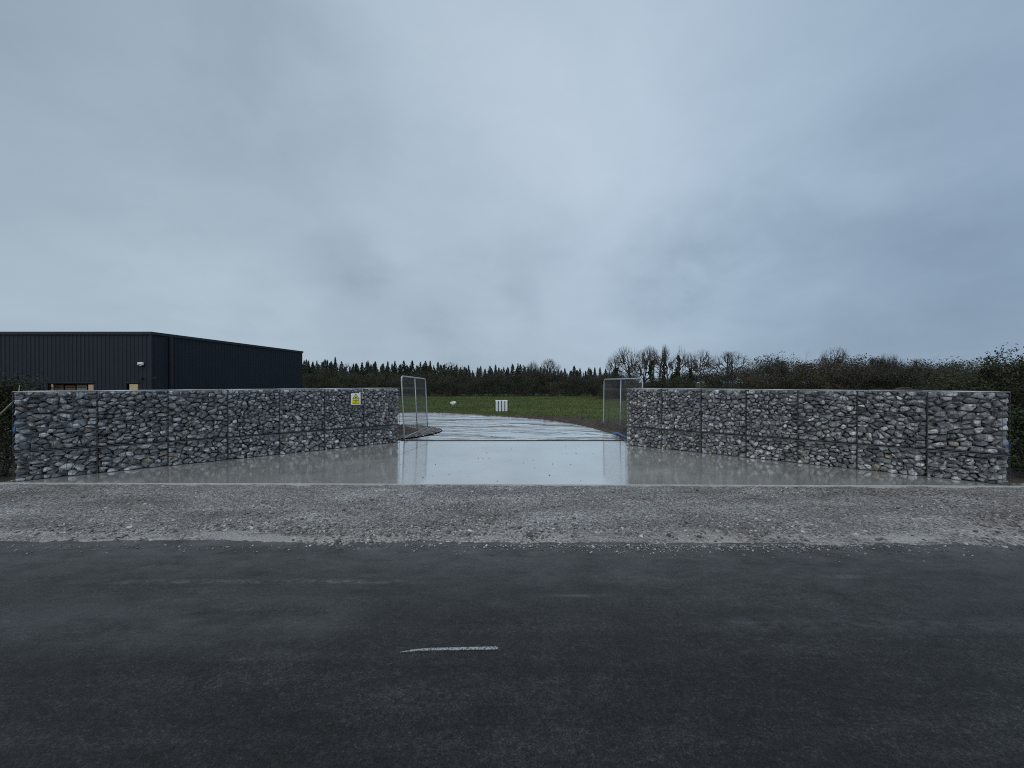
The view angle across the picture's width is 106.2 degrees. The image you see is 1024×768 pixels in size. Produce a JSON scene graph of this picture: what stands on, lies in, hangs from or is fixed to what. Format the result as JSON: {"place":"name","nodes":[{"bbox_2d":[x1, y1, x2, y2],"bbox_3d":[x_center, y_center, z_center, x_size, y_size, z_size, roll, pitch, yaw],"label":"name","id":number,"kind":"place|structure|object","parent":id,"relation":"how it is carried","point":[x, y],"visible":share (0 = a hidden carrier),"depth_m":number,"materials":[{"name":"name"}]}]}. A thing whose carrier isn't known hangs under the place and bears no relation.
{"place":"outdoors","nodes":[
{"label":"outdoors","id":0,"kind":"place"},
{"bbox_2d":[0,435,16,481],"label":"soil ground","id":1,"kind":"structure","parent":0,"point":[6,478],"depth_m":7.20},
{"bbox_2d":[0,372,39,476],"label":"hedge shrub","id":2,"kind":"object","parent":1,"relation":"on","point":[6,399],"visible":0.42,"depth_m":6.94,"materials":[{"name":"green plant"}]},
{"bbox_2d":[0,371,64,462],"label":"hedge shrub","id":3,"kind":"object","parent":1,"relation":"on","point":[35,386],"visible":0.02,"depth_m":8.45,"materials":[{"name":"green plant"}]},
{"bbox_2d":[8,413,624,440],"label":"driveway","id":4,"kind":"structure","parent":0,"point":[464,427],"depth_m":13.68,"materials":[{"name":"concrete"}]},
{"bbox_2d":[399,426,436,437],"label":"gravel island","id":5,"kind":"structure","parent":4,"relation":"on","point":[419,431],"depth_m":13.14,"materials":[{"name":"gravel"}]},
{"bbox_2d":[393,424,419,434],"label":"soil island","id":6,"kind":"structure","parent":5,"relation":"on","point":[406,430],"depth_m":12.79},
{"bbox_2d":[401,376,427,439],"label":"gate","id":7,"kind":"structure","parent":5,"relation":"on","point":[422,407],"depth_m":12.39,"materials":[{"name":"metal"}]},
{"bbox_2d":[401,440,623,440],"bbox_3d":[0.010,1.639,11.006,6.380,0.066,0.040,0,0,0],"label":"threshold strip","id":8,"kind":"object","parent":4,"relation":"on","point":[512,440],"visible":0.43,"depth_m":10.99,"materials":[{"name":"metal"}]},
{"bbox_2d":[397,412,625,439],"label":"margin gravel","id":9,"kind":"structure","parent":0,"point":[432,430],"depth_m":12.85,"materials":[{"name":"gravel"}]},
{"bbox_2d":[0,539,1023,767],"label":"road","id":10,"kind":"structure","parent":0,"point":[155,655],"depth_m":2.41,"materials":[{"name":"grey asphalt"}]},
{"bbox_2d":[402,646,498,651],"bbox_3d":[-0.401,1.704,2.472,0.628,0.004,0.030,0,0,-3],"label":"road marking","id":11,"kind":"object","parent":10,"relation":"on","point":[465,648],"visible":1,"depth_m":2.48,"materials":[{"name":"paint"}]},
{"bbox_2d":[0,483,1023,549],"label":"gravel verge","id":12,"kind":"structure","parent":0,"point":[857,520],"depth_m":5.02,"materials":[{"name":"grey gravel"}]},
{"bbox_2d":[0,0,1023,382],"label":"sky","id":13,"kind":"structure","parent":0,"point":[473,183],"materials":[{"name":"grey"}]},
{"bbox_2d":[2,383,1022,461],"bbox_3d":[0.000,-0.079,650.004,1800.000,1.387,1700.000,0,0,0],"label":"ground","id":14,"kind":"structure","parent":0,"point":[535,395],"depth_m":54.67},
{"bbox_2d":[0,332,302,391],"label":"warehouse","id":15,"kind":"structure","parent":14,"relation":"on","point":[127,361],"depth_m":34.00,"materials":[{"name":"black metal"}]},
{"bbox_2d":[48,383,93,390],"bbox_3d":[-39.010,1.250,35.785,4.180,2.870,3.440,0,0,0],"label":"doorway interior","id":16,"kind":"structure","parent":15,"relation":"in","point":[49,384],"depth_m":35.47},
{"bbox_2d":[304,371,329,387],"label":"deciduous tree","id":17,"kind":"object","parent":14,"relation":"on","point":[315,378],"visible":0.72,"depth_m":77.20,"materials":[{"name":"green plant"}]},
{"bbox_2d":[312,362,352,387],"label":"deciduous tree","id":18,"kind":"object","parent":14,"relation":"on","point":[335,369],"visible":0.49,"depth_m":84.89,"materials":[{"name":"green plant"}]},
{"bbox_2d":[334,371,361,387],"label":"deciduous tree","id":19,"kind":"object","parent":14,"relation":"on","point":[349,380],"visible":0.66,"depth_m":77.11,"materials":[{"name":"green plant"}]},
{"bbox_2d":[355,378,373,387],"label":"deciduous tree","id":20,"kind":"object","parent":14,"relation":"on","point":[363,384],"visible":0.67,"depth_m":76.16,"materials":[{"name":"green plant"}]},
{"bbox_2d":[364,372,385,387],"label":"deciduous tree","id":21,"kind":"object","parent":14,"relation":"on","point":[374,380],"visible":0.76,"depth_m":76.86,"materials":[{"name":"green plant"}]},
{"bbox_2d":[362,366,398,387],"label":"deciduous tree","id":22,"kind":"object","parent":14,"relation":"on","point":[373,375],"visible":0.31,"depth_m":85.08,"materials":[{"name":"green plant"}]},
{"bbox_2d":[391,376,407,395],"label":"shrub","id":23,"kind":"object","parent":14,"relation":"on","point":[395,381],"visible":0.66,"depth_m":76.41,"materials":[{"name":"green plant"}]},
{"bbox_2d":[397,374,422,395],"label":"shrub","id":24,"kind":"object","parent":14,"relation":"on","point":[413,384],"visible":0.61,"depth_m":77.96,"materials":[{"name":"green plant"}]},
{"bbox_2d":[412,370,440,395],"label":"deciduous tree","id":25,"kind":"object","parent":14,"relation":"on","point":[426,376],"visible":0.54,"depth_m":82.83,"materials":[{"name":"green plant"}]},
{"bbox_2d":[421,379,443,396],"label":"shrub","id":26,"kind":"object","parent":14,"relation":"on","point":[430,385],"visible":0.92,"depth_m":78.00,"materials":[{"name":"green plant"}]},
{"bbox_2d":[431,362,466,395],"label":"deciduous tree","id":27,"kind":"object","parent":14,"relation":"on","point":[449,372],"visible":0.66,"depth_m":82.65,"materials":[{"name":"green plant"}]},
{"bbox_2d":[445,372,468,395],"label":"deciduous tree","id":28,"kind":"object","parent":14,"relation":"on","point":[454,379],"visible":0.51,"depth_m":82.38,"materials":[{"name":"green plant"}]},
{"bbox_2d":[457,378,477,396],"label":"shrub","id":29,"kind":"object","parent":14,"relation":"on","point":[470,385],"visible":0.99,"depth_m":77.41,"materials":[{"name":"green plant"}]},
{"bbox_2d":[465,369,495,395],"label":"deciduous tree","id":30,"kind":"object","parent":14,"relation":"on","point":[480,381],"visible":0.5,"depth_m":82.96,"materials":[{"name":"green plant"}]},
{"bbox_2d":[468,373,494,395],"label":"tree","id":31,"kind":"object","parent":14,"relation":"on","point":[482,388],"visible":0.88,"depth_m":79.16,"materials":[{"name":"green plant"}]},
{"bbox_2d":[480,371,505,396],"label":"deciduous tree","id":32,"kind":"object","parent":14,"relation":"on","point":[493,379],"visible":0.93,"depth_m":77.94,"materials":[{"name":"green plant"}]},
{"bbox_2d":[480,365,506,395],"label":"deciduous tree","id":33,"kind":"object","parent":14,"relation":"on","point":[495,377],"visible":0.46,"depth_m":82.31,"materials":[{"name":"green plant"}]},
{"bbox_2d":[495,400,507,411],"bbox_3d":[-0.969,2.066,35.507,1.234,1.210,1.070,0,0,-2],"label":"storage tank","id":34,"kind":"object","parent":14,"relation":"on","point":[501,405],"visible":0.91,"depth_m":35.01,"materials":[{"name":"white plastic"}]},
{"bbox_2d":[488,377,518,396],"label":"tree","id":35,"kind":"object","parent":14,"relation":"on","point":[503,385],"visible":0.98,"depth_m":76.73,"materials":[{"name":"green plant"}]},
{"bbox_2d":[499,371,519,394],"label":"deciduous tree","id":36,"kind":"object","parent":14,"relation":"on","point":[510,381],"visible":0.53,"depth_m":83.23,"materials":[{"name":"green plant"}]},
{"bbox_2d":[0,482,1023,487],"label":"kerb","id":37,"kind":"structure","parent":14,"relation":"on","point":[647,485],"depth_m":6.25,"materials":[{"name":"concrete"}]},
{"bbox_2d":[397,396,628,421],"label":"grass","id":38,"kind":"structure","parent":14,"relation":"on","point":[543,405],"depth_m":46.34,"materials":[{"name":"plant"}]},
{"bbox_2d":[513,371,534,395],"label":"deciduous tree","id":39,"kind":"object","parent":14,"relation":"on","point":[520,376],"visible":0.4,"depth_m":83.22,"materials":[{"name":"green plant"}]},
{"bbox_2d":[520,375,542,396],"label":"tree","id":40,"kind":"object","parent":14,"relation":"on","point":[533,384],"visible":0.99,"depth_m":78.75,"materials":[{"name":"green plant"}]},
{"bbox_2d":[525,362,539,395],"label":"bare tree","id":41,"kind":"object","parent":14,"relation":"on","point":[531,370],"visible":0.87,"depth_m":80.38,"materials":[{"name":"brown plant"}]},
{"bbox_2d":[517,365,550,395],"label":"deciduous tree","id":42,"kind":"object","parent":14,"relation":"on","point":[525,371],"visible":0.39,"depth_m":83.70,"materials":[{"name":"green plant"}]},
{"bbox_2d":[534,370,555,395],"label":"deciduous tree","id":43,"kind":"object","parent":14,"relation":"on","point":[543,380],"visible":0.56,"depth_m":82.96,"materials":[{"name":"green plant"}]},
{"bbox_2d":[537,358,561,394],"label":"bare tree","id":44,"kind":"object","parent":14,"relation":"on","point":[546,363],"visible":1,"depth_m":79.77,"materials":[{"name":"brown plant"}]},
{"bbox_2d":[544,379,563,396],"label":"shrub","id":45,"kind":"object","parent":14,"relation":"on","point":[552,387],"visible":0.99,"depth_m":76.92,"materials":[{"name":"green plant"}]},
{"bbox_2d":[544,370,566,395],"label":"deciduous tree","id":46,"kind":"object","parent":14,"relation":"on","point":[553,377],"visible":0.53,"depth_m":83.31,"materials":[{"name":"green plant"}]},
{"bbox_2d":[552,373,574,393],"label":"deciduous tree","id":47,"kind":"object","parent":14,"relation":"on","point":[562,377],"visible":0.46,"depth_m":84.77,"materials":[{"name":"green plant"}]},
{"bbox_2d":[559,380,575,396],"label":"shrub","id":48,"kind":"object","parent":14,"relation":"on","point":[564,385],"visible":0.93,"depth_m":77.81,"materials":[{"name":"green plant"}]},
{"bbox_2d":[559,371,580,394],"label":"deciduous tree","id":49,"kind":"object","parent":14,"relation":"on","point":[571,381],"visible":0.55,"depth_m":85.38,"materials":[{"name":"green plant"}]},
{"bbox_2d":[559,373,587,395],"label":"deciduous tree","id":50,"kind":"object","parent":14,"relation":"on","point":[578,383],"visible":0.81,"depth_m":78.94,"materials":[{"name":"green plant"}]},
{"bbox_2d":[577,376,598,395],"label":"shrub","id":51,"kind":"object","parent":14,"relation":"on","point":[588,385],"visible":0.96,"depth_m":77.15,"materials":[{"name":"green plant"}]},
{"bbox_2d":[595,372,626,398],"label":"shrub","id":52,"kind":"object","parent":14,"relation":"on","point":[602,381],"visible":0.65,"depth_m":65.96,"materials":[{"name":"green plant"}]},
{"bbox_2d":[594,372,628,398],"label":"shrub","id":53,"kind":"object","parent":14,"relation":"on","point":[615,392],"visible":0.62,"depth_m":66.15,"materials":[{"name":"green plant"}]},
{"bbox_2d":[605,355,623,397],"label":"ivy clad tree","id":54,"kind":"object","parent":14,"relation":"on","point":[615,368],"visible":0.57,"depth_m":67.86,"materials":[{"name":"green plant"}]},
{"bbox_2d":[609,345,662,387],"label":"bare tree","id":55,"kind":"object","parent":14,"relation":"on","point":[644,367],"visible":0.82,"depth_m":65.39,"materials":[{"name":"brown plant"}]},
{"bbox_2d":[641,345,671,387],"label":"ivy clad tree","id":56,"kind":"object","parent":14,"relation":"on","point":[650,372],"visible":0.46,"depth_m":63.90,"materials":[{"name":"green plant"}]},
{"bbox_2d":[650,376,671,387],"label":"deciduous tree","id":57,"kind":"object","parent":14,"relation":"on","point":[658,383],"visible":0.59,"depth_m":59.91,"materials":[{"name":"green plant"}]},
{"bbox_2d":[655,344,688,387],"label":"ivy clad tree","id":58,"kind":"object","parent":14,"relation":"on","point":[677,372],"visible":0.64,"depth_m":62.86,"materials":[{"name":"green plant"}]},
{"bbox_2d":[664,376,692,389],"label":"deciduous tree","id":59,"kind":"object","parent":14,"relation":"on","point":[680,384],"visible":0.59,"depth_m":60.35,"materials":[{"name":"green plant"}]},
{"bbox_2d":[683,353,697,387],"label":"ivy clad tree","id":60,"kind":"object","parent":14,"relation":"on","point":[690,372],"visible":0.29,"depth_m":65.88,"materials":[{"name":"green plant"}]},
{"bbox_2d":[679,373,702,387],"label":"deciduous tree","id":61,"kind":"object","parent":14,"relation":"on","point":[690,379],"visible":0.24,"depth_m":64.50,"materials":[{"name":"green plant"}]},
{"bbox_2d":[687,350,712,386],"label":"bare tree","id":62,"kind":"object","parent":14,"relation":"on","point":[699,369],"visible":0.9,"depth_m":64.83,"materials":[{"name":"brown plant"}]},
{"bbox_2d":[698,364,742,388],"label":"deciduous tree","id":63,"kind":"object","parent":14,"relation":"on","point":[724,378],"visible":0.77,"depth_m":60.13,"materials":[{"name":"green plant"}]},
{"bbox_2d":[705,352,752,388],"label":"bare tree","id":64,"kind":"object","parent":14,"relation":"on","point":[717,365],"visible":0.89,"depth_m":65.44,"materials":[{"name":"brown plant"}]},
{"bbox_2d":[727,362,760,388],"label":"deciduous tree","id":65,"kind":"object","parent":14,"relation":"on","point":[735,374],"visible":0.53,"depth_m":64.44,"materials":[{"name":"green plant"}]},
{"bbox_2d":[735,370,774,388],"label":"deciduous tree","id":66,"kind":"object","parent":14,"relation":"on","point":[752,383],"visible":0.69,"depth_m":59.50,"materials":[{"name":"green plant"}]},
{"bbox_2d":[734,364,776,388],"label":"deciduous tree","id":67,"kind":"object","parent":14,"relation":"on","point":[747,370],"visible":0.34,"depth_m":65.56,"materials":[{"name":"green plant"}]},
{"bbox_2d":[734,352,788,388],"bbox_3d":[42.821,-1.325,66.520,7.591,8.152,11.115,0,0,-13],"label":"deciduous tree","id":68,"kind":"object","parent":14,"relation":"on","point":[765,366],"visible":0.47,"depth_m":64.82,"materials":[{"name":"green plant"}]},
{"bbox_2d":[747,373,779,390],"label":"deciduous tree","id":69,"kind":"object","parent":14,"relation":"on","point":[768,384],"visible":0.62,"depth_m":59.09,"materials":[{"name":"green plant"}]},
{"bbox_2d":[756,361,809,388],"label":"deciduous tree","id":70,"kind":"object","parent":14,"relation":"on","point":[785,371],"visible":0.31,"depth_m":63.63,"materials":[{"name":"green plant"}]},
{"bbox_2d":[753,351,815,387],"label":"deciduous tree","id":71,"kind":"object","parent":14,"relation":"on","point":[774,362],"visible":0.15,"depth_m":70.44,"materials":[{"name":"green plant"}]},
{"bbox_2d":[770,373,802,388],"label":"deciduous tree","id":72,"kind":"object","parent":14,"relation":"on","point":[784,383],"visible":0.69,"depth_m":58.88,"materials":[{"name":"brown plant"}]},
{"bbox_2d":[780,361,816,388],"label":"deciduous tree","id":73,"kind":"object","parent":14,"relation":"on","point":[802,374],"visible":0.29,"depth_m":64.73,"materials":[{"name":"green plant"}]},
{"bbox_2d":[779,370,821,389],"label":"deciduous tree","id":74,"kind":"object","parent":14,"relation":"on","point":[801,386],"visible":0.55,"depth_m":59.91,"materials":[{"name":"green plant"}]},
{"bbox_2d":[783,355,849,389],"bbox_3d":[47.793,-1.015,59.704,8.750,7.565,8.344,0,0,-29],"label":"deciduous tree","id":75,"kind":"object","parent":14,"relation":"on","point":[819,376],"visible":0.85,"depth_m":58.87,"materials":[{"name":"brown plant"}]},
{"bbox_2d":[800,367,838,389],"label":"deciduous tree","id":76,"kind":"object","parent":14,"relation":"on","point":[819,379],"visible":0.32,"depth_m":60.70,"materials":[{"name":"green plant"}]},
{"bbox_2d":[803,358,864,397],"bbox_3d":[51.492,-0.788,60.874,7.545,7.103,7.241,0,0,-14],"label":"deciduous tree","id":77,"kind":"object","parent":14,"relation":"on","point":[847,374],"visible":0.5,"depth_m":59.75,"materials":[{"name":"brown plant"}]},
{"bbox_2d":[819,346,850,371],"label":"bare tree","id":78,"kind":"object","parent":14,"relation":"on","point":[844,354],"visible":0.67,"depth_m":69.70,"materials":[{"name":"grey plant"}]},
{"bbox_2d":[827,359,873,396],"bbox_3d":[52.688,-0.714,60.708,7.012,6.892,6.849,0,0,11],"label":"deciduous tree","id":79,"kind":"object","parent":14,"relation":"on","point":[851,381],"visible":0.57,"depth_m":59.53,"materials":[{"name":"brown plant"}]},
{"bbox_2d":[839,364,881,389],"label":"deciduous tree","id":80,"kind":"object","parent":14,"relation":"on","point":[868,381],"visible":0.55,"depth_m":60.70,"materials":[{"name":"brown plant"}]},
{"bbox_2d":[844,359,901,391],"bbox_3d":[59.159,-0.936,64.886,8.798,7.419,6.008,0,0,18],"label":"deciduous tree","id":81,"kind":"object","parent":14,"relation":"on","point":[874,367],"visible":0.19,"depth_m":64.67,"materials":[{"name":"green plant"}]},
{"bbox_2d":[853,355,905,388],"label":"deciduous tree","id":82,"kind":"object","parent":14,"relation":"on","point":[885,372],"visible":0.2,"depth_m":65.55,"materials":[{"name":"green plant"}]},
{"bbox_2d":[844,353,914,386],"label":"deciduous tree","id":83,"kind":"object","parent":14,"relation":"on","point":[858,359],"visible":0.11,"depth_m":71.71,"materials":[{"name":"green plant"}]},
{"bbox_2d":[866,368,906,389],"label":"deciduous tree","id":84,"kind":"object","parent":14,"relation":"on","point":[879,378],"visible":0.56,"depth_m":59.13,"materials":[{"name":"green plant"}]},
{"bbox_2d":[874,354,906,387],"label":"bare tree","id":85,"kind":"object","parent":14,"relation":"on","point":[888,363],"visible":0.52,"depth_m":65.44,"materials":[{"name":"grey plant"}]},
{"bbox_2d":[862,365,930,388],"bbox_3d":[60.765,-0.672,61.139,7.755,6.888,7.939,0,0,-26],"label":"deciduous tree","id":86,"kind":"object","parent":14,"relation":"on","point":[914,372],"visible":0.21,"depth_m":59.80,"materials":[{"name":"brown plant"}]},
{"bbox_2d":[872,364,932,389],"bbox_3d":[60.336,-0.445,57.952,9.111,6.437,7.457,0,0,27],"label":"deciduous tree","id":87,"kind":"object","parent":14,"relation":"on","point":[900,382],"visible":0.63,"depth_m":58.37,"materials":[{"name":"green plant"}]},
{"bbox_2d":[883,357,947,390],"bbox_3d":[62.246,-0.720,59.608,8.350,7.048,8.701,0,0,-22],"label":"deciduous tree","id":88,"kind":"object","parent":14,"relation":"on","point":[924,372],"visible":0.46,"depth_m":58.40,"materials":[{"name":"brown plant"}]},
{"bbox_2d":[906,358,959,382],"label":"deciduous tree","id":89,"kind":"object","parent":14,"relation":"on","point":[939,368],"visible":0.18,"depth_m":63.87,"materials":[{"name":"green plant"}]},
{"bbox_2d":[914,363,957,390],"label":"deciduous tree","id":90,"kind":"object","parent":14,"relation":"on","point":[935,376],"visible":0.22,"depth_m":59.81,"materials":[{"name":"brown plant"}]},
{"bbox_2d":[920,367,963,390],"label":"deciduous tree","id":91,"kind":"object","parent":14,"relation":"on","point":[941,375],"visible":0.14,"depth_m":60.13,"materials":[{"name":"green plant"}]},
{"bbox_2d":[934,356,977,372],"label":"deciduous tree","id":92,"kind":"object","parent":14,"relation":"on","point":[963,365],"visible":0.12,"depth_m":69.40,"materials":[{"name":"brown plant"}]},
{"bbox_2d":[946,355,994,370],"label":"deciduous tree","id":93,"kind":"object","parent":14,"relation":"on","point":[965,362],"visible":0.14,"depth_m":71.93,"materials":[{"name":"green plant"}]},
{"bbox_2d":[5,543,1022,561],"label":"scattered gravel","id":94,"kind":"structure","parent":0,"point":[702,546],"depth_m":4.00,"materials":[{"name":"gravel"}]},
{"bbox_2d":[5,441,1023,485],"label":"concrete apron","id":95,"kind":"object","parent":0,"point":[415,462],"visible":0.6,"depth_m":7.35,"materials":[{"name":"grey concrete"}]},
{"bbox_2d":[12,388,399,481],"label":"gabion wall","id":96,"kind":"structure","parent":95,"relation":"on","point":[66,433],"depth_m":7.80,"materials":[{"name":"stone"}]},
{"bbox_2d":[351,393,360,404],"bbox_3d":[-4.023,0.386,9.903,0.239,0.299,0.022,0,0,-40],"label":"warning sign","id":97,"kind":"object","parent":96,"relation":"attached to","point":[355,398],"visible":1,"depth_m":9.90,"materials":[{"name":"metal"}]},
{"bbox_2d":[625,388,1010,485],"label":"gabion wall","id":98,"kind":"structure","parent":95,"relation":"on","point":[959,436],"depth_m":7.53,"materials":[{"name":"stone"}]},
{"bbox_2d":[398,411,632,440],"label":"soil bank","id":99,"kind":"structure","parent":0,"point":[594,424],"depth_m":15.73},
{"bbox_2d":[339,487,1017,529],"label":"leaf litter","id":100,"kind":"object","parent":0,"point":[821,498],"visible":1,"depth_m":5.70,"materials":[{"name":"brown plant"}]},
{"bbox_2d":[869,387,921,390],"bbox_3d":[7.053,0.102,7.060,0.811,0.081,0.084,0,0,32],"label":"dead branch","id":101,"kind":"object","parent":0,"point":[904,389],"visible":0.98,"depth_m":7.01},
{"bbox_2d":[1002,435,1023,483],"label":"soil ground","id":102,"kind":"structure","parent":0,"point":[1015,477],"depth_m":7.07,"materials":[{"name":"soil"}]},
{"bbox_2d":[904,366,1015,441],"bbox_3d":[11.668,0.583,9.917,2.470,2.225,2.196,0,0,-31],"label":"hedge shrub","id":103,"kind":"object","parent":102,"relation":"on","point":[947,385],"visible":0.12,"depth_m":10.00,"materials":[{"name":"green plant"}]},
{"bbox_2d":[958,342,1023,468],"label":"hedge shrub","id":104,"kind":"object","parent":102,"relation":"on","point":[1013,383],"visible":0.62,"depth_m":7.80,"materials":[{"name":"green plant"}]},
{"bbox_2d":[999,399,1023,475],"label":"hedge shrub","id":105,"kind":"object","parent":102,"relation":"on","point":[1017,421],"visible":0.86,"depth_m":6.88,"materials":[{"name":"green plant"}]},
{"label":"gravel margin","id":106,"kind":"structure","parent":0,"visible":0},
{"bbox_2d":[603,378,642,429],"bbox_3d":[3.534,0.781,12.529,0.046,1.930,3.208,1,0,-6],"label":"fence panel","id":107,"kind":"object","parent":106,"relation":"on","point":[606,384],"visible":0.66,"depth_m":12.84,"materials":[{"name":"metal"}]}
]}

